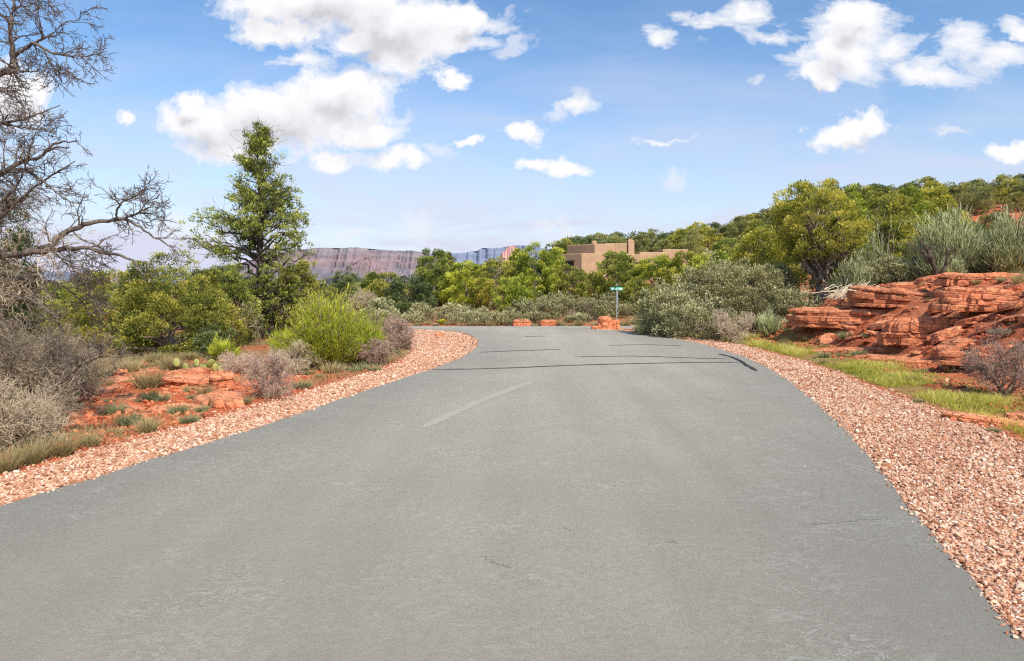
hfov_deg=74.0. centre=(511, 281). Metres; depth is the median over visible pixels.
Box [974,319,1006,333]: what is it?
flat rock
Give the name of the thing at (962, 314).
flat rock
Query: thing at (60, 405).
bare shrub
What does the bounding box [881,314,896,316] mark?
flat rock
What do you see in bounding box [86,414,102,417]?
flat rock
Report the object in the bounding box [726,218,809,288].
juniper tree
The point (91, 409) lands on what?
flat rock
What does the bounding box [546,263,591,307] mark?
juniper tree
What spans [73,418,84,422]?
flat rock
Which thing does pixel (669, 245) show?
juniper tree
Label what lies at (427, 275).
juniper tree
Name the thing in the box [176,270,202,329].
juniper tree
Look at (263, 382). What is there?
bare shrub
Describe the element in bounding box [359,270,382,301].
juniper tree
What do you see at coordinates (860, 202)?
juniper tree
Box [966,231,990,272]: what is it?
bare shrub
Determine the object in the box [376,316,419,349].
bare shrub
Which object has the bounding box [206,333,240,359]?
rabbitbrush
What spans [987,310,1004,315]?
flat rock
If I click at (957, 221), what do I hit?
juniper tree
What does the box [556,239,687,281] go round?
adobe house
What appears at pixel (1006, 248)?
rabbitbrush
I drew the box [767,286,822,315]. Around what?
sage shrub
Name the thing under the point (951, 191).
juniper tree
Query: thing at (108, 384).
weed
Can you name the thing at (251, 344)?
dry grass
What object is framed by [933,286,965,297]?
flat rock
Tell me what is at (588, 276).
juniper tree
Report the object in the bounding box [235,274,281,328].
juniper tree
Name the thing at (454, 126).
sky
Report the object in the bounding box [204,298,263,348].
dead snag
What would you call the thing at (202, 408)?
grass tuft
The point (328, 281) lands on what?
hillside house
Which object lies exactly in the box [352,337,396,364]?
bare shrub
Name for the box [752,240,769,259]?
juniper tree
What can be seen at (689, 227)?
juniper tree
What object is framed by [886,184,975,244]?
juniper tree
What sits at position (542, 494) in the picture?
road
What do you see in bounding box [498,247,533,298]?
juniper tree
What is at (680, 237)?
juniper tree
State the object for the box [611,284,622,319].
street sign
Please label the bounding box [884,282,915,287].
flat rock
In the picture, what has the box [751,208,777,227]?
juniper tree
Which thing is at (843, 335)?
grass tuft
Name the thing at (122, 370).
flat rock
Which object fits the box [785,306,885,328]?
rock ledge
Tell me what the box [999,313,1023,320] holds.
flat rock
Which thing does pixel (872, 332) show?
flat rock
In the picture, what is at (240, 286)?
juniper tree
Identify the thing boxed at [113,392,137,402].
flat rock
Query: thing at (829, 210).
juniper tree
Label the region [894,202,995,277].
rabbitbrush
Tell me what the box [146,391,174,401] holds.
weed
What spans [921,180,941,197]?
juniper tree
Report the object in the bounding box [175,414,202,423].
grass tuft
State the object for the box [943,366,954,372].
weed
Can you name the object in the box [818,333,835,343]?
flat rock
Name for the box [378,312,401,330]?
bare shrub
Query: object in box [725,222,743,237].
juniper tree
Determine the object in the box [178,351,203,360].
grass tuft
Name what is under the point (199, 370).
flat rock
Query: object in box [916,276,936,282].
flat rock
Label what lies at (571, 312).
bare shrub
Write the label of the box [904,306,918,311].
flat rock
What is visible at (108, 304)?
juniper tree
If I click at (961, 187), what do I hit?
juniper tree
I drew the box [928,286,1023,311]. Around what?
rock ledge
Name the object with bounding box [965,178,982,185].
juniper tree
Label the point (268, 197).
tall juniper
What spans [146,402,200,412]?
flat rock
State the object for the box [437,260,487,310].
juniper tree
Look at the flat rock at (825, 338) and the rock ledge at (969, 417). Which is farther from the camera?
the flat rock at (825, 338)
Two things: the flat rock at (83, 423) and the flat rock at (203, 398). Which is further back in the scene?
the flat rock at (203, 398)
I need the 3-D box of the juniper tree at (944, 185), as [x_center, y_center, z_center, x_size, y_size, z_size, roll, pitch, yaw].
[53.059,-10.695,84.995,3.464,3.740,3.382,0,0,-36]
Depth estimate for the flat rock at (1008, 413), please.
9.53 m
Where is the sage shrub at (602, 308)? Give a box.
[568,296,618,318]
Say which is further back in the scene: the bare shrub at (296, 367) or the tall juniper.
the tall juniper
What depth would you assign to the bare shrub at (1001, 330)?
14.13 m
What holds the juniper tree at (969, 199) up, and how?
on the ground at (908, 391)
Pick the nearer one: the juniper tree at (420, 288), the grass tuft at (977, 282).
the grass tuft at (977, 282)
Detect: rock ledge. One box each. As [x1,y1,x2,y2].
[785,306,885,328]
[811,347,888,353]
[842,285,932,307]
[847,353,934,366]
[875,317,958,345]
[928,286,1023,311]
[929,272,1023,285]
[931,350,1003,365]
[936,412,1023,427]
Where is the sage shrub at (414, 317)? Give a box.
[396,313,429,324]
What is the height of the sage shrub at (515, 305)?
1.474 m
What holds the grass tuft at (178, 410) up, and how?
on the ground at (908, 391)
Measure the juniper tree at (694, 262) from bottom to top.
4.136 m
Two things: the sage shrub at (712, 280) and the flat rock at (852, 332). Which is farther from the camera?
the sage shrub at (712, 280)
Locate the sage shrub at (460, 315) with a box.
[448,310,493,325]
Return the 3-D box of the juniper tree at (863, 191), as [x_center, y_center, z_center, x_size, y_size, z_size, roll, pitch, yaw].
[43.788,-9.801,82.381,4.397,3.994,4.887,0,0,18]
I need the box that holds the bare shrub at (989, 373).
[952,328,1023,394]
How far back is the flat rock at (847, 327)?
19.80 m
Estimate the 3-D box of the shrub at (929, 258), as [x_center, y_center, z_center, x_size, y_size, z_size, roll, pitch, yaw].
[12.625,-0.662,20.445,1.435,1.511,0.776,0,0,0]
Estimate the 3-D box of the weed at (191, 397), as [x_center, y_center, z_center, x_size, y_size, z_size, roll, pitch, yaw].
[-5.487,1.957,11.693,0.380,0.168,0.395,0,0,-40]
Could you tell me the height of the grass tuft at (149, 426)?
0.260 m
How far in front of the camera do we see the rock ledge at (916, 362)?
15.57 m
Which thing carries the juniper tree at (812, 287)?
on the ground at (908, 391)
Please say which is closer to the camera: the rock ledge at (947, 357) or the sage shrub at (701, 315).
the rock ledge at (947, 357)
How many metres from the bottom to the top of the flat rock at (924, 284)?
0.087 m
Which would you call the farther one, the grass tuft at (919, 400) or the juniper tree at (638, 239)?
the juniper tree at (638, 239)
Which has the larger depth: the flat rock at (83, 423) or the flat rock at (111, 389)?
the flat rock at (111, 389)
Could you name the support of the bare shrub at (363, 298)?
on the ground at (908, 391)
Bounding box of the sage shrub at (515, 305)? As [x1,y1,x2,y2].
[501,296,543,317]
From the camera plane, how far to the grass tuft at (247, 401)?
10.54 m
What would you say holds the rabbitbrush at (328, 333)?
on the ground at (908, 391)
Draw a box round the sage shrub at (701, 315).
[651,291,739,339]
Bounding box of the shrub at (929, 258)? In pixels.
[905,236,957,274]
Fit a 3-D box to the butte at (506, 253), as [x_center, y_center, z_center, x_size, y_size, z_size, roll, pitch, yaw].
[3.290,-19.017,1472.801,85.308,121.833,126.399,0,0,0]
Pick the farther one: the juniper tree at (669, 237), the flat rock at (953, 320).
the juniper tree at (669, 237)
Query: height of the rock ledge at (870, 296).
0.636 m
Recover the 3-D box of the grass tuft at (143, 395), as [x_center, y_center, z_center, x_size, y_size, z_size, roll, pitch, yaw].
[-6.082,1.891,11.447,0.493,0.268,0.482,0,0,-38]
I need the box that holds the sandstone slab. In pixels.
[162,373,209,391]
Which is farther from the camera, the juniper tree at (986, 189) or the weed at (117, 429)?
the juniper tree at (986, 189)
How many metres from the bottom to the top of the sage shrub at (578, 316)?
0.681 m
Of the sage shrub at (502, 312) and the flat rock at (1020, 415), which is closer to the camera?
the flat rock at (1020, 415)
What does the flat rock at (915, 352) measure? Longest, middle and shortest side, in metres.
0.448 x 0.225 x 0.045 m
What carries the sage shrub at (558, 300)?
on the ground at (908, 391)
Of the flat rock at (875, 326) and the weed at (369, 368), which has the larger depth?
the flat rock at (875, 326)
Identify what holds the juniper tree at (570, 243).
on the ground at (908, 391)
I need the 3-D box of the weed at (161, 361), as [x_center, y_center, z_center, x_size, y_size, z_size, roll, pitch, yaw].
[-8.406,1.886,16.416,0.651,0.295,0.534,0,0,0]
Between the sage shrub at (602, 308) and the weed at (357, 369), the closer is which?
the weed at (357, 369)
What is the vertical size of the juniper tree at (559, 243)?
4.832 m
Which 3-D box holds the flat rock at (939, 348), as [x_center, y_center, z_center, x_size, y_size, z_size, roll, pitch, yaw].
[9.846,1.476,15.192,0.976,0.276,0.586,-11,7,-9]
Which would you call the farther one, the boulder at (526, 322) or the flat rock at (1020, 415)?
the boulder at (526, 322)
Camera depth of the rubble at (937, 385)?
14.78 m
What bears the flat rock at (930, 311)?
on the ground at (908, 391)
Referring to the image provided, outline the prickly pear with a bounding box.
[173,358,224,370]
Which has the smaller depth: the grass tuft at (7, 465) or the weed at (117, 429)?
the grass tuft at (7, 465)
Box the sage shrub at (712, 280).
[676,248,768,333]
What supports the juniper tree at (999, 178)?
on the ground at (908, 391)
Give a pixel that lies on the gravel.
(998, 482)
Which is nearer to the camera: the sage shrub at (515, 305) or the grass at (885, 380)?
the grass at (885, 380)
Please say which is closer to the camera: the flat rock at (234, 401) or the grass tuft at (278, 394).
the flat rock at (234, 401)
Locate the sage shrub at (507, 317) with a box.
[494,309,529,325]
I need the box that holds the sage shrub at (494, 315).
[473,311,500,323]
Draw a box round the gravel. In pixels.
[0,328,1023,639]
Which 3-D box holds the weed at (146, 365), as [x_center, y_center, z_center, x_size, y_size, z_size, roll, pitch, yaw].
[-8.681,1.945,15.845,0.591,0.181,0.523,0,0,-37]
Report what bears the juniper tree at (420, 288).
on the ground at (908, 391)
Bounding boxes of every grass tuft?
[0,445,31,472]
[2,433,56,465]
[32,426,87,457]
[66,427,108,447]
[96,364,121,376]
[100,400,129,414]
[108,409,145,426]
[109,357,145,372]
[124,364,174,389]
[129,414,165,432]
[136,387,164,400]
[141,350,174,362]
[155,355,188,370]
[165,405,190,414]
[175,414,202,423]
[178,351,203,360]
[193,403,210,411]
[238,395,254,404]
[267,389,284,396]
[289,377,310,387]
[318,361,348,373]
[816,351,832,357]
[836,330,854,338]
[842,349,867,355]
[860,333,869,338]
[908,398,927,402]
[971,279,982,284]
[985,426,1002,432]
[995,276,1008,281]
[1007,268,1023,283]
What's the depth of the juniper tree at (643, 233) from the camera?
87.24 m
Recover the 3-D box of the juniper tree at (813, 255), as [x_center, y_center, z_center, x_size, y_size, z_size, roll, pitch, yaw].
[11.132,-1.091,24.808,3.439,5.497,4.146,0,0,0]
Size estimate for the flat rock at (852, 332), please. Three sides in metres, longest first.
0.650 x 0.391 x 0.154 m
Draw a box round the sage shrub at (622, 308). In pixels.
[607,301,649,316]
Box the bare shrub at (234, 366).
[217,349,267,374]
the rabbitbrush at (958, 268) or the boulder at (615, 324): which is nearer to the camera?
the rabbitbrush at (958, 268)
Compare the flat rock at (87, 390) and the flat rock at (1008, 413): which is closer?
the flat rock at (1008, 413)
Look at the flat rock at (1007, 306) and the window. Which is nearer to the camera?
the flat rock at (1007, 306)
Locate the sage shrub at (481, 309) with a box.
[447,304,488,317]
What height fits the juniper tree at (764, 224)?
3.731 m
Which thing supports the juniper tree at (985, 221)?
on the ground at (908, 391)
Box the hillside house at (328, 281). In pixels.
[299,275,354,288]
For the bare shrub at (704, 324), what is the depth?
22.49 m
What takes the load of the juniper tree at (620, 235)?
on the ground at (908, 391)
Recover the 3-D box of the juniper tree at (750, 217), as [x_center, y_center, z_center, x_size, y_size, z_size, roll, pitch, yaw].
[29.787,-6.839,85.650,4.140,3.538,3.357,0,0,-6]
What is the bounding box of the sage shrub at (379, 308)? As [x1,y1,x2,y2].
[355,297,403,326]
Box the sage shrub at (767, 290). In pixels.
[714,256,794,325]
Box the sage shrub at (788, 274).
[756,260,806,315]
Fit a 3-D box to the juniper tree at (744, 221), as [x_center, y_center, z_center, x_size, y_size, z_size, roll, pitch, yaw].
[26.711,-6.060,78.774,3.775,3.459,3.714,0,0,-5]
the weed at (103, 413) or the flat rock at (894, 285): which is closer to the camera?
the weed at (103, 413)
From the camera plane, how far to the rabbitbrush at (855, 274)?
23.66 m
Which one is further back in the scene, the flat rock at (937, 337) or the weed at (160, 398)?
the flat rock at (937, 337)
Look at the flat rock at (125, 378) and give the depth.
13.63 m
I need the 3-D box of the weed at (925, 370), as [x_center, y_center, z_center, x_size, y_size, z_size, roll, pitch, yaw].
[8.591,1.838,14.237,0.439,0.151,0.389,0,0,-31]
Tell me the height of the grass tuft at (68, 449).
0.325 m
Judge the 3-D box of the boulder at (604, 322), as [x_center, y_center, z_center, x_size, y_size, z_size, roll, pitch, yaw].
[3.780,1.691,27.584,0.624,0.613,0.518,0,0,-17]
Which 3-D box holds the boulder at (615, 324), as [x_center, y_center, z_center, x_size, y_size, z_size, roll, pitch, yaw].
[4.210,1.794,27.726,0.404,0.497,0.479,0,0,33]
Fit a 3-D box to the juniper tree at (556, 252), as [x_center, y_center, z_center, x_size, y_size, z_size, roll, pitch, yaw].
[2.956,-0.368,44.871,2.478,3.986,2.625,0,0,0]
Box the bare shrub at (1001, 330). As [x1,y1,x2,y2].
[986,326,1011,336]
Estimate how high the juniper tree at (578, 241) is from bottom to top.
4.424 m
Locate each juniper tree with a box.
[0,189,43,343]
[2,291,53,344]
[6,279,96,344]
[55,268,160,349]
[84,286,118,325]
[102,249,248,355]
[144,283,179,328]
[176,262,267,344]
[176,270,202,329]
[191,323,237,356]
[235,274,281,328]
[275,259,325,330]
[300,281,342,305]
[327,266,359,307]
[342,274,361,293]
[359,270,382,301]
[363,271,409,309]
[381,274,437,313]
[409,247,461,307]
[437,251,460,299]
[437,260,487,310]
[465,263,496,298]
[471,256,514,308]
[490,276,536,312]
[491,268,501,284]
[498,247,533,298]
[504,241,568,303]
[537,237,572,274]
[539,247,572,294]
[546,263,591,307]
[554,235,582,258]
[566,236,589,244]
[576,235,593,243]
[578,271,611,301]
[586,231,612,243]
[591,249,638,301]
[608,230,628,239]
[608,235,626,242]
[618,237,645,252]
[618,276,654,314]
[627,232,651,249]
[628,230,650,248]
[630,253,683,298]
[631,234,653,251]
[644,230,655,242]
[646,228,663,239]
[650,233,674,249]
[651,239,672,250]
[658,250,701,288]
[662,234,679,248]
[670,228,694,248]
[673,249,731,299]
[677,228,705,252]
[682,225,706,246]
[690,225,722,251]
[692,221,712,245]
[705,222,719,242]
[709,236,754,268]
[710,225,724,241]
[717,223,732,239]
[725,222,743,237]
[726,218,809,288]
[728,215,751,240]
[737,213,756,234]
[744,221,772,251]
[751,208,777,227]
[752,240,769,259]
[763,177,875,306]
[803,256,845,299]
[808,192,838,216]
[822,204,836,216]
[825,183,879,292]
[842,186,925,267]
[855,185,887,213]
[857,183,887,201]
[877,185,894,195]
[882,186,937,258]
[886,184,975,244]
[894,181,920,193]
[911,176,943,188]
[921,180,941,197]
[929,182,947,206]
[943,208,971,235]
[944,182,955,189]
[944,185,963,202]
[951,182,976,206]
[956,181,1001,209]
[958,187,993,214]
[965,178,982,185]
[970,223,993,242]
[975,181,996,199]
[975,211,1016,236]
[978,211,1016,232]
[989,173,1022,199]
[992,179,1021,203]
[999,191,1023,211]
[1004,183,1023,206]
[1012,173,1023,180]
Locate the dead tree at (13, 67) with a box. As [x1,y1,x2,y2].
[0,0,189,394]
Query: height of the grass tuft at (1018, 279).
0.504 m
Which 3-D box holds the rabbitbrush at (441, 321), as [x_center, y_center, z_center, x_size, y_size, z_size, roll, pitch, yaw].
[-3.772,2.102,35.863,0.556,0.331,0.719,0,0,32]
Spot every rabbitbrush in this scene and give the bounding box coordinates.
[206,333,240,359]
[259,279,379,369]
[266,327,296,351]
[349,307,394,363]
[437,319,446,323]
[756,305,786,336]
[822,245,881,299]
[847,211,902,279]
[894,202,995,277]
[937,251,965,272]
[967,203,1023,273]
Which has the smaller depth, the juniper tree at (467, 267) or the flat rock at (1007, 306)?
the flat rock at (1007, 306)
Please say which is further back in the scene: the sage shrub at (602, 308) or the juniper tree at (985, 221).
the juniper tree at (985, 221)
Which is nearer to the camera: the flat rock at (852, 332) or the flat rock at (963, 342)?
the flat rock at (963, 342)
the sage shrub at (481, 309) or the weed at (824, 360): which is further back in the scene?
the sage shrub at (481, 309)
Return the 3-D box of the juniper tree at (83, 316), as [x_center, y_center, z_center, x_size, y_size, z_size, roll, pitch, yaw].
[-12.063,0.919,20.420,3.216,2.664,2.982,0,0,0]
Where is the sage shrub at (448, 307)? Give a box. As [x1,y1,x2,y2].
[437,301,471,320]
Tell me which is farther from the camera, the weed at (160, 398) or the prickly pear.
the prickly pear
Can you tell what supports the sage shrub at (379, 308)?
on the ground at (908, 391)
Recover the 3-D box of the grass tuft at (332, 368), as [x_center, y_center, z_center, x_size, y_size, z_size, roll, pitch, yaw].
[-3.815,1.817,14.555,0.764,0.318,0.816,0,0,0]
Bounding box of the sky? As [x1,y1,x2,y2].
[0,0,1023,274]
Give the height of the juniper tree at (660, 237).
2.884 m
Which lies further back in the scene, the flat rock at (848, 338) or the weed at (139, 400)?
the flat rock at (848, 338)
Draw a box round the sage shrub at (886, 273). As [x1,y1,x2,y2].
[863,253,923,285]
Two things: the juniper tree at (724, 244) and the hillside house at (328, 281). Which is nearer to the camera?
the juniper tree at (724, 244)
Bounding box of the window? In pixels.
[566,260,574,269]
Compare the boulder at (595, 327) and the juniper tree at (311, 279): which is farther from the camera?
the boulder at (595, 327)
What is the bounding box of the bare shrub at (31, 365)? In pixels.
[0,312,98,425]
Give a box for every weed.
[11,436,53,458]
[96,406,114,415]
[105,379,118,385]
[105,426,126,434]
[131,396,150,402]
[133,363,150,367]
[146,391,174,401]
[150,356,172,364]
[155,401,193,410]
[180,384,199,391]
[184,391,202,398]
[192,382,222,393]
[292,380,315,388]
[301,368,315,374]
[348,367,364,371]
[349,361,369,368]
[364,362,384,370]
[486,319,495,325]
[556,317,564,325]
[572,320,585,325]
[621,319,631,325]
[813,357,831,363]
[903,374,920,381]
[912,366,933,372]
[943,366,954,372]
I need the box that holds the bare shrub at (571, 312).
[562,309,577,318]
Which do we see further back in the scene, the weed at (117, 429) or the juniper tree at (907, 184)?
the juniper tree at (907, 184)
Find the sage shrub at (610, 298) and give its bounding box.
[584,291,638,312]
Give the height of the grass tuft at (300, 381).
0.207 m
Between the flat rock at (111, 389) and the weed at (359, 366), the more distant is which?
the weed at (359, 366)
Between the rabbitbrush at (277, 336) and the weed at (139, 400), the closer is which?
the weed at (139, 400)
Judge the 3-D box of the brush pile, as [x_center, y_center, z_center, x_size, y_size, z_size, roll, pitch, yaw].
[10.756,0.224,21.255,2.741,0.671,1.686,0,0,0]
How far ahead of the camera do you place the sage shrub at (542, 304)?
37.68 m
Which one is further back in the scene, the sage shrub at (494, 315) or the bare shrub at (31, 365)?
the sage shrub at (494, 315)
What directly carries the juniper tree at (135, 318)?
on the ground at (908, 391)
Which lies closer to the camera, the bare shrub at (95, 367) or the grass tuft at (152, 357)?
the bare shrub at (95, 367)
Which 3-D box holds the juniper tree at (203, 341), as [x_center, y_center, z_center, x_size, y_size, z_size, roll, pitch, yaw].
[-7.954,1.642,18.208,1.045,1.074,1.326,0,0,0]
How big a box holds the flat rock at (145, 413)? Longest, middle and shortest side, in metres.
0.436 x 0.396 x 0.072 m
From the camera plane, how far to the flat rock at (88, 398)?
11.57 m
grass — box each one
[0,341,410,466]
[687,331,1023,438]
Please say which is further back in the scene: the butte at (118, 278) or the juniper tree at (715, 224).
the butte at (118, 278)
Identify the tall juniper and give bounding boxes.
[171,120,332,338]
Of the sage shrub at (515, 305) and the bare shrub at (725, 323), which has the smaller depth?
the bare shrub at (725, 323)
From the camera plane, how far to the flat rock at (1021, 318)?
13.95 m
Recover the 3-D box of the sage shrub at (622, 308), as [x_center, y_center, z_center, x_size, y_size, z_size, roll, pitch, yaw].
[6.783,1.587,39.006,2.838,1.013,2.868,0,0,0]
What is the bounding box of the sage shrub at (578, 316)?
[562,312,592,321]
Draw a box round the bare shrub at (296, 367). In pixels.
[266,338,324,375]
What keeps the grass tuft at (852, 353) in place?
on the ground at (908, 391)
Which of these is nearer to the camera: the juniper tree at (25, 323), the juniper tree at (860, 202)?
the juniper tree at (25, 323)
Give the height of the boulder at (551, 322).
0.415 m
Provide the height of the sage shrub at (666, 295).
2.345 m
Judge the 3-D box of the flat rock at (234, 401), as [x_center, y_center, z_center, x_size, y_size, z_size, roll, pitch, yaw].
[-4.403,1.881,10.512,0.469,0.245,0.760,-4,7,-36]
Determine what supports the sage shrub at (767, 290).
on the ground at (908, 391)
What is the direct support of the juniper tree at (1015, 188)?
on the ground at (908, 391)
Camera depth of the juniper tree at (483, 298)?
43.52 m
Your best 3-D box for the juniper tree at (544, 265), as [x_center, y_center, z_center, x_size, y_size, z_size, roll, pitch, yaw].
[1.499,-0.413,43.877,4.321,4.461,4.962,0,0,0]
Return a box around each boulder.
[209,370,234,389]
[512,319,530,325]
[540,319,556,325]
[590,325,601,328]
[597,316,612,328]
[612,320,620,328]
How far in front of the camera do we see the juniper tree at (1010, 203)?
72.36 m
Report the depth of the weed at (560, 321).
35.42 m
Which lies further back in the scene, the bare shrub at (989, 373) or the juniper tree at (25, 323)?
the juniper tree at (25, 323)
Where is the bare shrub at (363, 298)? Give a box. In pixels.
[347,288,376,313]
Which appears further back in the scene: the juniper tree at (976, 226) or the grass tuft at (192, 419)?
the juniper tree at (976, 226)
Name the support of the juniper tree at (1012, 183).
on the ground at (908, 391)
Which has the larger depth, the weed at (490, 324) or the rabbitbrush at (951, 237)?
the weed at (490, 324)
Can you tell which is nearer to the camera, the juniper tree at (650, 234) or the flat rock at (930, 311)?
the flat rock at (930, 311)
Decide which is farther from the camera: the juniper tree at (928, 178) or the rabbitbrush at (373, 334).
the juniper tree at (928, 178)
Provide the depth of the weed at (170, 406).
10.21 m
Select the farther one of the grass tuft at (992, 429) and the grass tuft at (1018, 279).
the grass tuft at (1018, 279)
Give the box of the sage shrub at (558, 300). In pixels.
[534,290,588,316]
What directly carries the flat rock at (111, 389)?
on the ground at (908, 391)
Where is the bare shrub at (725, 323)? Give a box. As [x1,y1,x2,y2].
[710,307,756,343]
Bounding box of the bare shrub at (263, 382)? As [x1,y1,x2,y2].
[235,346,298,399]
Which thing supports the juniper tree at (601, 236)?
on the ground at (908, 391)
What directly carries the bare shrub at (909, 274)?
on the ground at (908, 391)
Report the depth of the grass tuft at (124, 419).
9.00 m
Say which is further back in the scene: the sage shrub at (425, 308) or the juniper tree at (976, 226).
the juniper tree at (976, 226)
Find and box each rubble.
[8,360,381,451]
[746,280,1023,427]
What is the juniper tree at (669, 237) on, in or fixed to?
on the ground at (908, 391)
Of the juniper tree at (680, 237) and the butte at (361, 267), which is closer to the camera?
the juniper tree at (680, 237)
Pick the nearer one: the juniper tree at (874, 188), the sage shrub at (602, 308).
the sage shrub at (602, 308)
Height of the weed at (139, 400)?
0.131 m
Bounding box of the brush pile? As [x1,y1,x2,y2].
[806,278,878,299]
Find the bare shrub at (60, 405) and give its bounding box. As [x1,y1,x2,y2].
[25,390,80,435]
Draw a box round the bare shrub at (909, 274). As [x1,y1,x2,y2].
[897,265,925,282]
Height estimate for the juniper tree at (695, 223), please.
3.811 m
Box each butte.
[72,273,155,282]
[339,258,411,281]
[494,245,518,275]
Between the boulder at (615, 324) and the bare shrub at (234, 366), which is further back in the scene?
the boulder at (615, 324)
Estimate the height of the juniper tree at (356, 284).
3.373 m
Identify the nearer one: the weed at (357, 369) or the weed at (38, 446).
the weed at (38, 446)
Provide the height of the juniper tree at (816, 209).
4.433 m
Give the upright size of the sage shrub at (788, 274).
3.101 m
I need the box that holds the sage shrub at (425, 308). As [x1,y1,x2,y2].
[402,301,448,322]
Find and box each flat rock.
[62,421,87,427]
[67,387,97,396]
[72,405,118,413]
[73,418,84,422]
[76,396,100,400]
[85,384,125,396]
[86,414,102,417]
[92,368,127,375]
[95,405,144,414]
[101,376,124,381]
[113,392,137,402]
[123,375,140,379]
[134,412,154,415]
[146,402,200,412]
[170,366,209,374]
[193,394,213,405]
[207,391,242,395]
[209,393,244,408]
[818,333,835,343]
[823,296,838,304]
[824,302,837,305]
[837,330,854,339]
[840,320,861,325]
[840,324,857,329]
[844,335,862,340]
[864,329,878,334]
[868,319,892,325]
[870,322,883,329]
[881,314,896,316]
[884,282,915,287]
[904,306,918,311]
[908,350,920,353]
[911,286,928,290]
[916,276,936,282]
[916,283,931,285]
[922,298,937,302]
[926,309,940,313]
[926,326,964,344]
[930,344,961,357]
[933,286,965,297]
[940,336,963,343]
[943,338,976,348]
[949,316,971,324]
[954,314,988,327]
[959,312,971,316]
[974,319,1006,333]
[978,344,994,351]
[986,334,1008,340]
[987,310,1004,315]
[988,344,1017,354]
[996,299,1023,312]
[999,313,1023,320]
[1001,280,1012,284]
[1002,412,1023,419]
[1003,282,1023,291]
[1010,413,1023,419]
[1018,314,1023,323]
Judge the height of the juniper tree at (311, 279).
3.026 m
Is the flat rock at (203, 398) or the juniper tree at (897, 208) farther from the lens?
the juniper tree at (897, 208)
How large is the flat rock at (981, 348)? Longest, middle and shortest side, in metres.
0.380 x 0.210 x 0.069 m
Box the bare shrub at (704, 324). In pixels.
[698,321,724,338]
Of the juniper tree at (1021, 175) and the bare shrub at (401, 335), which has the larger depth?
the juniper tree at (1021, 175)
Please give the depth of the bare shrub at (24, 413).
7.89 m
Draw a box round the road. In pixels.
[0,326,1023,660]
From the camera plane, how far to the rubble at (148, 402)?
10.73 m
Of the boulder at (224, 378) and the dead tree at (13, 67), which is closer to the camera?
the dead tree at (13, 67)
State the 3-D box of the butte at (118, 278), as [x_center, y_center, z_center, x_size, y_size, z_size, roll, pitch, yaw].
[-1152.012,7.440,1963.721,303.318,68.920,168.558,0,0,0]
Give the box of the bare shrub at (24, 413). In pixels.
[0,374,76,454]
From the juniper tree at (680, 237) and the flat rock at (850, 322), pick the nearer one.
the flat rock at (850, 322)
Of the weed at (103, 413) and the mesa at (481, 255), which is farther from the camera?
the mesa at (481, 255)
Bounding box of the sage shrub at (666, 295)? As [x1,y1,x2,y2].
[629,274,700,336]
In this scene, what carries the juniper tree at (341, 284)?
on the ground at (908, 391)
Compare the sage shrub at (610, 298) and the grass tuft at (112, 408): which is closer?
the grass tuft at (112, 408)
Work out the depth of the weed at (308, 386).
12.10 m
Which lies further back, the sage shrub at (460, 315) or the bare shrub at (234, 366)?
the sage shrub at (460, 315)
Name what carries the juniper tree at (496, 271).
on the ground at (908, 391)
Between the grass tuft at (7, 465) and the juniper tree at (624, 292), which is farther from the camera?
the juniper tree at (624, 292)
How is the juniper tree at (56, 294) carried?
on the ground at (908, 391)
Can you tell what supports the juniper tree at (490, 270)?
on the ground at (908, 391)
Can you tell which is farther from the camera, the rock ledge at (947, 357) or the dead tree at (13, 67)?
the rock ledge at (947, 357)
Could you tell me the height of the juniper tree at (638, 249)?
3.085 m
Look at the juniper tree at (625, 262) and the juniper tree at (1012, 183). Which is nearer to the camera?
the juniper tree at (625, 262)
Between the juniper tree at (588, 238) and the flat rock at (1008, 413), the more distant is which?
the juniper tree at (588, 238)
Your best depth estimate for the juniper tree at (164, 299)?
27.84 m
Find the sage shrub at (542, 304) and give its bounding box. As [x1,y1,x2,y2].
[508,297,562,319]
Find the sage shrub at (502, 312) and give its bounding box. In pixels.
[471,309,513,322]
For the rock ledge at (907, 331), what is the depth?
16.73 m
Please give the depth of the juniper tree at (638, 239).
86.47 m
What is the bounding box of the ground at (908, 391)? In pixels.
[0,201,1023,637]
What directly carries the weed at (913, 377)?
on the ground at (908, 391)
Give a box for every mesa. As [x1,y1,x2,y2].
[6,272,180,281]
[178,247,460,281]
[430,245,549,268]
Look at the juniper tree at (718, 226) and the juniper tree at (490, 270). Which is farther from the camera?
the juniper tree at (718, 226)
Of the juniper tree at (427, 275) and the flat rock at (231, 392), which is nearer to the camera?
the flat rock at (231, 392)
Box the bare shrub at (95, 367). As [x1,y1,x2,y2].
[23,323,132,402]
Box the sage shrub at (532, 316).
[522,310,551,322]
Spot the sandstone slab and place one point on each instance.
(177, 381)
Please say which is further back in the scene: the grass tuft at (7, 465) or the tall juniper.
the tall juniper
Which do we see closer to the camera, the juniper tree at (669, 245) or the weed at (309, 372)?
the weed at (309, 372)
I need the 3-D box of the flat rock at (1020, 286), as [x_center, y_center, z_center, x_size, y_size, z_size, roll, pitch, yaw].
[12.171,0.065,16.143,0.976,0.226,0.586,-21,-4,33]
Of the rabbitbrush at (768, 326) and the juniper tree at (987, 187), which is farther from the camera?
the juniper tree at (987, 187)
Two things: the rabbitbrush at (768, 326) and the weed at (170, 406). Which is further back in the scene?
the rabbitbrush at (768, 326)
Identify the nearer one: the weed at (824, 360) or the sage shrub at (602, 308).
the weed at (824, 360)

